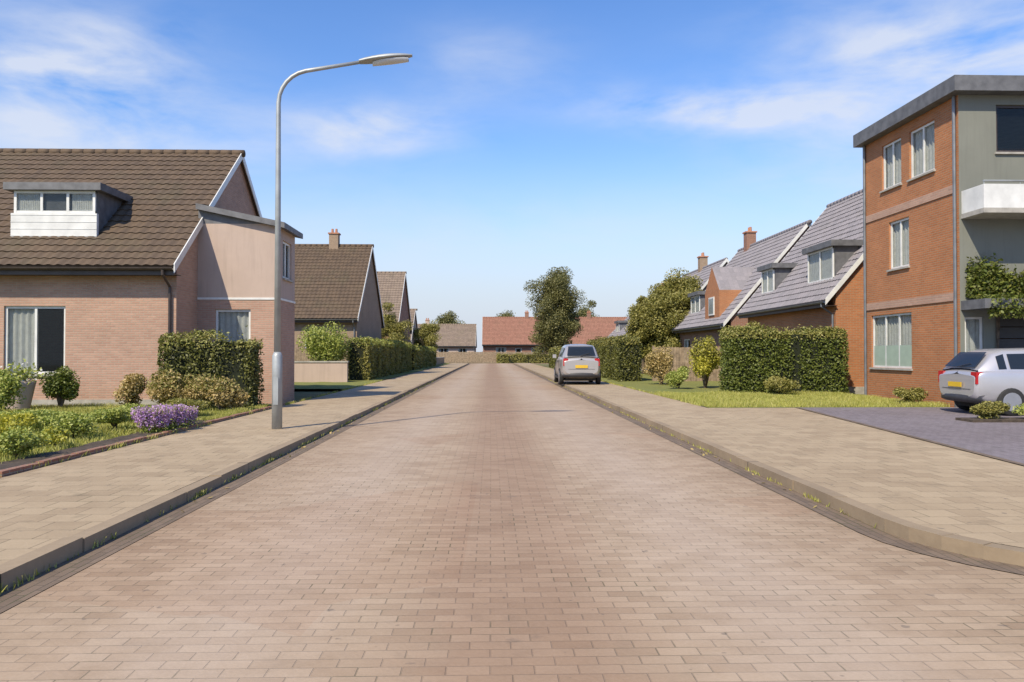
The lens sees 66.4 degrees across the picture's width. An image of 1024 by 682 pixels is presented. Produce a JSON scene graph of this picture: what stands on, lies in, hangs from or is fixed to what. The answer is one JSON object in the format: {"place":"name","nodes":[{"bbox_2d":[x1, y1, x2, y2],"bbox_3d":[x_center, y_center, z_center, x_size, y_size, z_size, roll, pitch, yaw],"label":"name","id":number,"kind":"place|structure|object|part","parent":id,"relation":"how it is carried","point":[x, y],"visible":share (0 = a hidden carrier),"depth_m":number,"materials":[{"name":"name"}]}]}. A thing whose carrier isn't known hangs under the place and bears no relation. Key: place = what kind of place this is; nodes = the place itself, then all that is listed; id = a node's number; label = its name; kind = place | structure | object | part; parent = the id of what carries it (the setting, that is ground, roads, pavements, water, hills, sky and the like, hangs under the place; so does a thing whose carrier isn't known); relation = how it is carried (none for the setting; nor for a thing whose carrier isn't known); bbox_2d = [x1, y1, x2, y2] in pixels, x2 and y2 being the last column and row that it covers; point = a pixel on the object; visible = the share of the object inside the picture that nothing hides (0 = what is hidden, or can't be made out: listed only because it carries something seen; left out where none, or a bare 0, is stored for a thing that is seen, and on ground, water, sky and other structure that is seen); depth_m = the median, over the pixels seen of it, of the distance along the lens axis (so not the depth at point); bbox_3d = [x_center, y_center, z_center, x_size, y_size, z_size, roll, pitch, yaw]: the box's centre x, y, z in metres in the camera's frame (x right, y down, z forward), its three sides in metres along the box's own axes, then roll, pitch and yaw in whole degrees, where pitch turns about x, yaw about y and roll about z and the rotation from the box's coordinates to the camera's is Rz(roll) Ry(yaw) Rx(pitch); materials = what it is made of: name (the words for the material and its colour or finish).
{"place":"outdoors","nodes":[
{"label":"outdoors","id":0,"kind":"place"},
{"bbox_2d":[0,402,242,463],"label":"lawn","id":1,"kind":"structure","parent":0,"point":[91,436],"depth_m":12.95,"materials":[{"name":"green plant"}]},
{"bbox_2d":[0,369,26,410],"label":"green shrub","id":2,"kind":"object","parent":1,"relation":"on","point":[10,384],"visible":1,"depth_m":16.77,"materials":[{"name":"green plant"}]},
{"bbox_2d":[0,411,37,435],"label":"yellow shrub","id":3,"kind":"object","parent":1,"relation":"on","point":[26,419],"visible":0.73,"depth_m":11.86,"materials":[{"name":"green plant"}]},
{"bbox_2d":[0,359,43,409],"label":"planter","id":4,"kind":"object","parent":1,"relation":"on","point":[23,375],"visible":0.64,"depth_m":18.86,"materials":[{"name":"grey concrete"}]},
{"bbox_2d":[0,424,53,457],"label":"green shrub","id":5,"kind":"object","parent":1,"relation":"on","point":[15,443],"visible":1,"depth_m":10.11,"materials":[{"name":"green plant"}]},
{"bbox_2d":[0,409,63,431],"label":"light shrub","id":6,"kind":"object","parent":1,"relation":"on","point":[38,413],"visible":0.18,"depth_m":13.30,"materials":[{"name":"green plant"}]},
{"bbox_2d":[35,426,72,445],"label":"yellow shrub","id":7,"kind":"object","parent":1,"relation":"on","point":[58,434],"visible":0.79,"depth_m":11.27,"materials":[{"name":"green plant"}]},
{"bbox_2d":[38,365,80,406],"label":"green shrub","id":8,"kind":"object","parent":1,"relation":"on","point":[61,386],"visible":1,"depth_m":19.24,"materials":[{"name":"green plant"}]},
{"bbox_2d":[36,410,99,438],"bbox_3d":[-6.984,1.334,12.454,0.751,0.460,0.999,-1,-1,30],"label":"light shrub","id":9,"kind":"object","parent":1,"relation":"on","point":[75,424],"visible":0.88,"depth_m":12.33,"materials":[{"name":"green plant"}]},
{"bbox_2d":[0,420,207,469],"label":"flower bed","id":10,"kind":"object","parent":1,"relation":"on","point":[21,461],"visible":0.62,"depth_m":10.82,"materials":[{"name":"soil"}]},
{"bbox_2d":[112,403,184,433],"bbox_3d":[-6.268,1.343,13.431,1.133,0.496,1.120,0,-1,-2],"label":"lavender","id":11,"kind":"object","parent":10,"relation":"on","point":[152,419],"visible":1,"depth_m":13.36,"materials":[{"name":"purple plant"}]},
{"bbox_2d":[154,404,197,428],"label":"lavender","id":12,"kind":"object","parent":10,"relation":"on","point":[179,412],"visible":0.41,"depth_m":14.06,"materials":[{"name":"purple plant"}]},
{"bbox_2d":[173,406,205,425],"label":"lavender","id":13,"kind":"object","parent":10,"relation":"on","point":[191,411],"visible":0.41,"depth_m":14.71,"materials":[{"name":"purple plant"}]},
{"bbox_2d":[87,407,132,428],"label":"light shrub","id":14,"kind":"object","parent":1,"relation":"on","point":[113,417],"visible":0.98,"depth_m":13.55,"materials":[{"name":"green plant"}]},
{"bbox_2d":[112,373,147,405],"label":"dry shrub","id":15,"kind":"object","parent":1,"relation":"on","point":[131,388],"visible":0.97,"depth_m":19.19,"materials":[{"name":"beige plant"}]},
{"bbox_2d":[118,403,151,419],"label":"light shrub","id":16,"kind":"object","parent":1,"relation":"on","point":[126,406],"visible":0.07,"depth_m":15.44,"materials":[{"name":"green plant"}]},
{"bbox_2d":[145,369,209,403],"bbox_3d":[-7.874,1.173,18.348,1.646,1.059,0.894,0,-1,-2],"label":"dry shrub","id":17,"kind":"object","parent":1,"relation":"on","point":[166,386],"visible":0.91,"depth_m":18.21,"materials":[{"name":"beige plant"}]},
{"bbox_2d":[162,397,210,415],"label":"green shrub","id":18,"kind":"object","parent":1,"relation":"on","point":[202,404],"visible":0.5,"depth_m":16.44,"materials":[{"name":"green plant"}]},
{"bbox_2d":[189,372,249,410],"bbox_3d":[-6.861,1.214,18.280,1.368,0.967,0.802,0,-1,-2],"label":"dry shrub","id":19,"kind":"object","parent":1,"relation":"on","point":[222,393],"visible":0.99,"depth_m":18.23,"materials":[{"name":"beige plant"}]},
{"bbox_2d":[0,148,302,405],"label":"house","id":20,"kind":"structure","parent":0,"point":[115,264],"depth_m":21.66,"materials":[{"name":"brown tile"}]},
{"bbox_2d":[5,306,64,375],"bbox_3d":[-12.619,0.005,20.724,1.700,1.852,0.235,0,-1,-2],"label":"window","id":21,"kind":"structure","parent":20,"relation":"in","point":[21,322],"depth_m":20.80,"materials":[{"name":"glass"}]},
{"bbox_2d":[0,363,466,564],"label":"pavement","id":22,"kind":"structure","parent":0,"point":[42,506],"depth_m":9.40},
{"bbox_2d":[0,380,380,477],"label":"weeds","id":23,"kind":"object","parent":22,"relation":"on","point":[157,436],"visible":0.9,"depth_m":12.95,"materials":[{"name":"green plant"}]},
{"bbox_2d":[272,53,411,428],"bbox_3d":[-3.154,-1.873,14.551,2.575,6.995,0.308,0,-1,-2],"label":"street lamp","id":24,"kind":"object","parent":22,"relation":"on","point":[386,59],"visible":1,"depth_m":14.48,"materials":[{"name":"metal"}]},
{"bbox_2d":[197,403,271,420],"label":"grass","id":25,"kind":"structure","parent":0,"point":[231,411],"depth_m":17.69,"materials":[{"name":"green plant"}]},
{"bbox_2d":[294,377,392,388],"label":"lawn","id":26,"kind":"structure","parent":0,"point":[325,385],"depth_m":34.75,"materials":[{"name":"green plant"}]},
{"bbox_2d":[296,321,351,360],"bbox_3d":[-9.481,0.514,39.606,2.648,3.075,2.824,0,-1,-2],"label":"olive shrub","id":27,"kind":"object","parent":26,"relation":"on","point":[322,345],"visible":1,"depth_m":38.98,"materials":[{"name":"green plant"}]},
{"bbox_2d":[383,363,449,376],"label":"lawn","id":28,"kind":"structure","parent":0,"point":[405,373],"depth_m":60.40,"materials":[{"name":"green plant"}]},
{"bbox_2d":[417,318,476,362],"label":"house","id":29,"kind":"structure","parent":0,"point":[459,337],"depth_m":121.16,"materials":[{"name":"concrete"}]},
{"bbox_2d":[438,348,448,357],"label":"window","id":30,"kind":"structure","parent":29,"relation":"in","point":[439,349],"depth_m":119.89,"materials":[{"name":"white paint"}]},
{"bbox_2d":[181,384,816,511],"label":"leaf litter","id":31,"kind":"object","parent":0,"point":[429,384],"visible":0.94,"depth_m":12.27,"materials":[{"name":"plant"}]},
{"bbox_2d":[469,363,548,363],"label":"cross road","id":32,"kind":"structure","parent":0,"point":[505,363],"depth_m":114.92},
{"bbox_2d":[0,364,1023,681],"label":"road","id":33,"kind":"structure","parent":0,"point":[490,522],"depth_m":5.17,"materials":[{"name":"brown brick"}]},
{"bbox_2d":[0,364,1023,613],"bbox_3d":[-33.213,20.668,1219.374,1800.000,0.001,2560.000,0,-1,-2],"label":"ground","id":34,"kind":"structure","parent":0,"point":[302,394],"depth_m":25.60,"materials":[{"name":"green plant"}]},
{"bbox_2d":[0,403,284,477],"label":"brick edging","id":35,"kind":"object","parent":34,"relation":"on","point":[23,468],"visible":0.41,"depth_m":11.02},
{"bbox_2d":[156,325,264,408],"bbox_3d":[-7.560,0.727,19.633,2.530,2.237,1.221,0,-1,-2],"label":"hedge","id":36,"kind":"object","parent":34,"relation":"on","point":[239,362],"visible":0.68,"depth_m":19.29,"materials":[{"name":"green plant"}]},
{"bbox_2d":[0,363,468,592],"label":"kerb","id":37,"kind":"structure","parent":34,"relation":"on","point":[61,550],"depth_m":6.84,"materials":[{"name":"concrete"}]},
{"bbox_2d":[0,364,469,612],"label":"gutter","id":38,"kind":"object","parent":34,"relation":"on","point":[25,590],"visible":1,"depth_m":6.53,"materials":[{"name":"concrete"}]},
{"bbox_2d":[0,380,434,594],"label":"weeds","id":39,"kind":"object","parent":38,"relation":"on","point":[194,497],"visible":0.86,"depth_m":8.22,"materials":[{"name":"green plant"}]},
{"bbox_2d":[294,361,348,381],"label":"garden wall","id":40,"kind":"structure","parent":34,"relation":"on","point":[320,371],"depth_m":38.14,"materials":[{"name":"concrete"}]},
{"bbox_2d":[294,348,348,372],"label":"fence","id":41,"kind":"object","parent":34,"relation":"on","point":[299,355],"visible":0.02,"depth_m":45.17,"materials":[{"name":"brown wood"}]},
{"bbox_2d":[294,229,383,347],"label":"house","id":42,"kind":"structure","parent":34,"relation":"on","point":[336,281],"depth_m":49.35,"materials":[{"name":"brown tile"}]},
{"bbox_2d":[347,336,412,379],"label":"hedge","id":43,"kind":"object","parent":34,"relation":"on","point":[368,358],"visible":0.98,"depth_m":43.58,"materials":[{"name":"green plant"}]},
{"bbox_2d":[377,271,411,342],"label":"house","id":44,"kind":"structure","parent":34,"relation":"on","point":[393,288],"depth_m":70.97,"materials":[{"name":"brown tile"}]},
{"bbox_2d":[381,302,413,341],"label":"tree","id":45,"kind":"object","parent":34,"relation":"on","point":[396,331],"visible":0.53,"depth_m":62.95,"materials":[{"name":"green plant"}]},
{"bbox_2d":[410,309,417,344],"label":"house","id":46,"kind":"structure","parent":34,"relation":"on","point":[413,318],"depth_m":91.42,"materials":[{"name":"concrete"}]},
{"bbox_2d":[410,344,436,369],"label":"hedge","id":47,"kind":"object","parent":34,"relation":"on","point":[424,356],"visible":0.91,"depth_m":73.08,"materials":[{"name":"green plant"}]},
{"bbox_2d":[413,319,441,347],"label":"tree","id":48,"kind":"object","parent":34,"relation":"on","point":[425,332],"visible":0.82,"depth_m":91.28,"materials":[{"name":"green plant"}]},
{"bbox_2d":[435,357,444,364],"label":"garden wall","id":49,"kind":"structure","parent":34,"relation":"on","point":[439,360],"depth_m":99.36,"materials":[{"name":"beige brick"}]},
{"bbox_2d":[435,310,465,323],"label":"tree","id":50,"kind":"object","parent":34,"relation":"on","point":[447,318],"visible":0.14,"depth_m":188.42,"materials":[{"name":"green plant"}]},
{"bbox_2d":[436,351,548,362],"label":"fence","id":51,"kind":"object","parent":34,"relation":"on","point":[464,357],"visible":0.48,"depth_m":118.45,"materials":[{"name":"brown wood"}]},
{"bbox_2d":[495,310,515,316],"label":"tree","id":52,"kind":"object","parent":34,"relation":"on","point":[506,314],"visible":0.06,"depth_m":204.40,"materials":[{"name":"green plant"}]},
{"bbox_2d":[496,353,548,362],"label":"hedge","id":53,"kind":"object","parent":34,"relation":"on","point":[514,358],"visible":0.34,"depth_m":117.72,"materials":[{"name":"green plant"}]},
{"bbox_2d":[523,266,587,357],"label":"tree","id":54,"kind":"object","parent":34,"relation":"on","point":[557,322],"visible":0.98,"depth_m":88.88,"materials":[{"name":"green plant"}]},
{"bbox_2d":[548,343,577,367],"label":"hedge","id":55,"kind":"object","parent":34,"relation":"on","point":[554,350],"visible":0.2,"depth_m":80.44,"materials":[{"name":"green plant"}]},
{"bbox_2d":[576,300,599,316],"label":"tree","id":56,"kind":"object","parent":34,"relation":"on","point":[583,310],"visible":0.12,"depth_m":184.35,"materials":[{"name":"green plant"}]},
{"bbox_2d":[586,335,642,381],"bbox_3d":[5.771,0.952,45.641,1.662,2.632,13.271,0,-1,-2],"label":"hedge","id":57,"kind":"object","parent":34,"relation":"on","point":[620,357],"visible":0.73,"depth_m":39.34,"materials":[{"name":"green plant"}]},
{"bbox_2d":[622,295,669,373],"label":"tree","id":58,"kind":"object","parent":34,"relation":"on","point":[635,327],"visible":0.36,"depth_m":53.39,"materials":[{"name":"green plant"}]},
{"bbox_2d":[628,267,702,370],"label":"tree","id":59,"kind":"object","parent":34,"relation":"on","point":[671,298],"visible":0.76,"depth_m":51.98,"materials":[{"name":"green plant"}]},
{"bbox_2d":[652,346,723,380],"bbox_3d":[9.128,1.181,39.498,4.100,1.880,0.122,0,-1,-2],"label":"fence","id":60,"kind":"object","parent":34,"relation":"on","point":[681,356],"visible":0.22,"depth_m":39.43,"materials":[{"name":"brown wood"}]},
{"bbox_2d":[514,363,1023,565],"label":"kerb","id":61,"kind":"structure","parent":34,"relation":"on","point":[931,537],"depth_m":7.14,"materials":[{"name":"concrete"}]},
{"bbox_2d":[514,364,1023,574],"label":"gutter","id":62,"kind":"object","parent":34,"relation":"on","point":[856,525],"visible":1,"depth_m":7.35,"materials":[{"name":"concrete"}]},
{"bbox_2d":[548,379,875,527],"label":"weeds","id":63,"kind":"object","parent":62,"relation":"on","point":[699,447],"visible":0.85,"depth_m":9.85,"materials":[{"name":"green plant"}]},
{"bbox_2d":[717,324,850,392],"bbox_3d":[9.471,0.696,27.414,4.396,2.562,1.518,0,-1,-2],"label":"hedge","id":64,"kind":"object","parent":34,"relation":"on","point":[813,359],"visible":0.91,"depth_m":26.94,"materials":[{"name":"green plant"}]},
{"bbox_2d":[853,75,1023,406],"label":"apartment block","id":65,"kind":"structure","parent":34,"relation":"on","point":[943,180],"depth_m":21.51,"materials":[{"name":"orange brick"}]},
{"bbox_2d":[879,138,901,192],"bbox_3d":[11.615,-5.347,23.837,0.235,1.452,1.250,0,-1,-2],"label":"window","id":66,"kind":"structure","parent":65,"relation":"in","point":[892,168],"depth_m":23.93,"materials":[{"name":"white glass"}]},
{"bbox_2d":[869,312,912,370],"bbox_3d":[11.612,0.029,23.877,0.235,1.702,2.500,0,-1,-2],"label":"window","id":67,"kind":"structure","parent":65,"relation":"in","point":[892,333],"depth_m":23.93,"materials":[{"name":"white glass"}]},
{"bbox_2d":[886,217,909,271],"bbox_3d":[11.626,-2.879,23.398,0.235,1.502,1.250,0,-1,-2],"label":"window","id":68,"kind":"structure","parent":65,"relation":"in","point":[900,228],"depth_m":23.43,"materials":[{"name":"white glass"}]},
{"bbox_2d":[907,120,935,181],"bbox_3d":[11.661,-5.374,22.163,0.235,1.452,1.400,0,-1,-2],"label":"window","id":69,"kind":"structure","parent":65,"relation":"in","point":[922,138],"depth_m":22.17,"materials":[{"name":"white glass"}]},
{"bbox_2d":[965,317,981,351],"bbox_3d":[12.018,-0.079,20.453,0.500,1.094,0.120,0,-1,-2],"label":"window","id":70,"kind":"structure","parent":65,"relation":"in","point":[973,325],"depth_m":20.48,"materials":[{"name":"white glass"}]},
{"bbox_2d":[965,253,1023,348],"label":"climbing plant","id":71,"kind":"object","parent":65,"relation":"attached to","point":[983,282],"visible":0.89,"depth_m":20.13,"materials":[{"name":"green plant"}]},
{"bbox_2d":[994,105,1023,154],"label":"window","id":72,"kind":"structure","parent":65,"relation":"in","point":[1015,152],"depth_m":20.50,"materials":[{"name":"black glass"}]},
{"bbox_2d":[999,316,1023,347],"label":"garage door","id":73,"kind":"structure","parent":65,"relation":"in","point":[1005,332],"depth_m":20.50,"materials":[{"name":"metal"}]},
{"bbox_2d":[955,417,1023,421],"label":"planting strip","id":74,"kind":"object","parent":34,"relation":"on","point":[1001,419],"visible":0.5,"depth_m":15.83,"materials":[{"name":"soil"}]},
{"bbox_2d":[969,400,1010,418],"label":"green shrub","id":75,"kind":"object","parent":74,"relation":"on","point":[994,409],"visible":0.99,"depth_m":15.95,"materials":[{"name":"green plant"}]},
{"bbox_2d":[1011,403,1023,414],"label":"green shrub","id":76,"kind":"object","parent":74,"relation":"on","point":[1021,409],"visible":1,"depth_m":16.06,"materials":[{"name":"green plant"}]},
{"bbox_2d":[0,0,1023,351],"label":"sky","id":77,"kind":"structure","parent":0,"point":[618,144],"materials":[{"name":"blue"}]},
{"bbox_2d":[482,310,626,362],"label":"house","id":78,"kind":"structure","parent":0,"point":[505,334],"depth_m":123.03,"materials":[{"name":"red brick"}]},
{"bbox_2d":[608,283,663,337],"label":"house","id":79,"kind":"structure","parent":0,"point":[619,330],"depth_m":81.38,"materials":[{"name":"white brick"}]},
{"bbox_2d":[601,371,722,392],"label":"lawn","id":80,"kind":"structure","parent":0,"point":[647,383],"depth_m":33.82,"materials":[{"name":"green plant"}]},
{"bbox_2d":[642,345,675,384],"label":"dry shrub","id":81,"kind":"object","parent":80,"relation":"on","point":[658,365],"visible":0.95,"depth_m":34.66,"materials":[{"name":"beige plant"}]},
{"bbox_2d":[664,365,690,388],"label":"green shrub","id":82,"kind":"object","parent":80,"relation":"on","point":[677,377],"visible":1,"depth_m":30.67,"materials":[{"name":"green plant"}]},
{"bbox_2d":[687,335,721,387],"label":"yellow shrub","id":83,"kind":"object","parent":80,"relation":"on","point":[706,358],"visible":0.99,"depth_m":31.04,"materials":[{"name":"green plant"}]},
{"bbox_2d":[727,320,768,334],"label":"olive shrub","id":84,"kind":"object","parent":80,"relation":"on","point":[750,323],"visible":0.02,"depth_m":29.92,"materials":[{"name":"green plant"}]},
{"bbox_2d":[641,252,728,371],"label":"house","id":85,"kind":"structure","parent":0,"point":[703,271],"depth_m":58.02,"materials":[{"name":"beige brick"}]},
{"bbox_2d":[671,220,811,375],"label":"house","id":86,"kind":"structure","parent":0,"point":[734,284],"depth_m":43.03,"materials":[{"name":"grey tile"}]},
{"bbox_2d":[684,339,689,346],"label":"window","id":87,"kind":"structure","parent":86,"relation":"in","point":[686,344],"depth_m":50.17,"materials":[{"name":"grey glass"}]},
{"bbox_2d":[516,363,1023,547],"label":"pavement","id":88,"kind":"structure","parent":0,"point":[956,502],"depth_m":9.24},
{"bbox_2d":[553,344,600,383],"bbox_3d":[3.007,1.053,36.493,2.100,1.830,4.180,0,-1,-2],"label":"car","id":89,"kind":"object","parent":88,"relation":"on","point":[577,362],"visible":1,"depth_m":34.57,"materials":[{"name":"grey paint"}]},
{"bbox_3d":[3.056,0.440,34.708,1.260,0.408,0.330,0,-1,-2],"label":"rear window","id":90,"kind":"part","parent":89,"relation":"part of","materials":[{"name":"black glass"}]},
{"bbox_2d":[602,380,707,407],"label":"weeds","id":91,"kind":"object","parent":88,"relation":"on","point":[682,400],"visible":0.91,"depth_m":25.81,"materials":[{"name":"green plant"}]},
{"bbox_2d":[736,189,863,393],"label":"house","id":92,"kind":"structure","parent":0,"point":[814,277],"depth_m":31.23,"materials":[{"name":"grey tile"}]},
{"bbox_2d":[652,390,949,407],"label":"lawn","id":93,"kind":"structure","parent":0,"point":[782,407],"depth_m":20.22,"materials":[{"name":"green plant"}]},
{"bbox_2d":[763,375,800,393],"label":"green shrub","id":94,"kind":"object","parent":93,"relation":"on","point":[778,384],"visible":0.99,"depth_m":25.73,"materials":[{"name":"green plant"}]},
{"bbox_2d":[892,387,928,401],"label":"green shrub","id":95,"kind":"object","parent":93,"relation":"on","point":[911,394],"visible":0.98,"depth_m":21.37,"materials":[{"name":"green plant"}]},
{"bbox_2d":[710,408,1023,486],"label":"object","id":96,"kind":"object","parent":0,"point":[850,432],"visible":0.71,"depth_m":12.39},
{"bbox_2d":[796,407,1023,465],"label":"driveway edging","id":97,"kind":"object","parent":96,"relation":"on","point":[922,439],"visible":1,"depth_m":12.41,"materials":[{"name":"concrete"}]},
{"bbox_2d":[804,407,1023,462],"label":"driveway","id":98,"kind":"structure","parent":0,"point":[1004,440],"depth_m":14.88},
{"bbox_2d":[938,348,1023,415],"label":"car","id":99,"kind":"object","parent":98,"relation":"on","point":[967,380],"visible":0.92,"depth_m":17.55,"materials":[{"name":"silver metal"}]},
{"bbox_3d":[10.573,0.426,18.221,0.330,0.340,1.200,0,-1,-1],"label":"rear window","id":100,"kind":"part","parent":99,"relation":"part of","materials":[{"name":"black glass"}]},
{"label":"side window","id":101,"kind":"part","parent":99,"relation":"part of","materials":[{"name":"black glass"}]},
{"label":"side window","id":102,"kind":"part","parent":99,"relation":"part of","materials":[{"name":"black glass"}]},
{"bbox_2d":[864,535,1023,613],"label":"side street","id":103,"kind":"structure","parent":0,"point":[1006,588],"depth_m":5.24,"materials":[{"name":"brown brick"}]}
]}

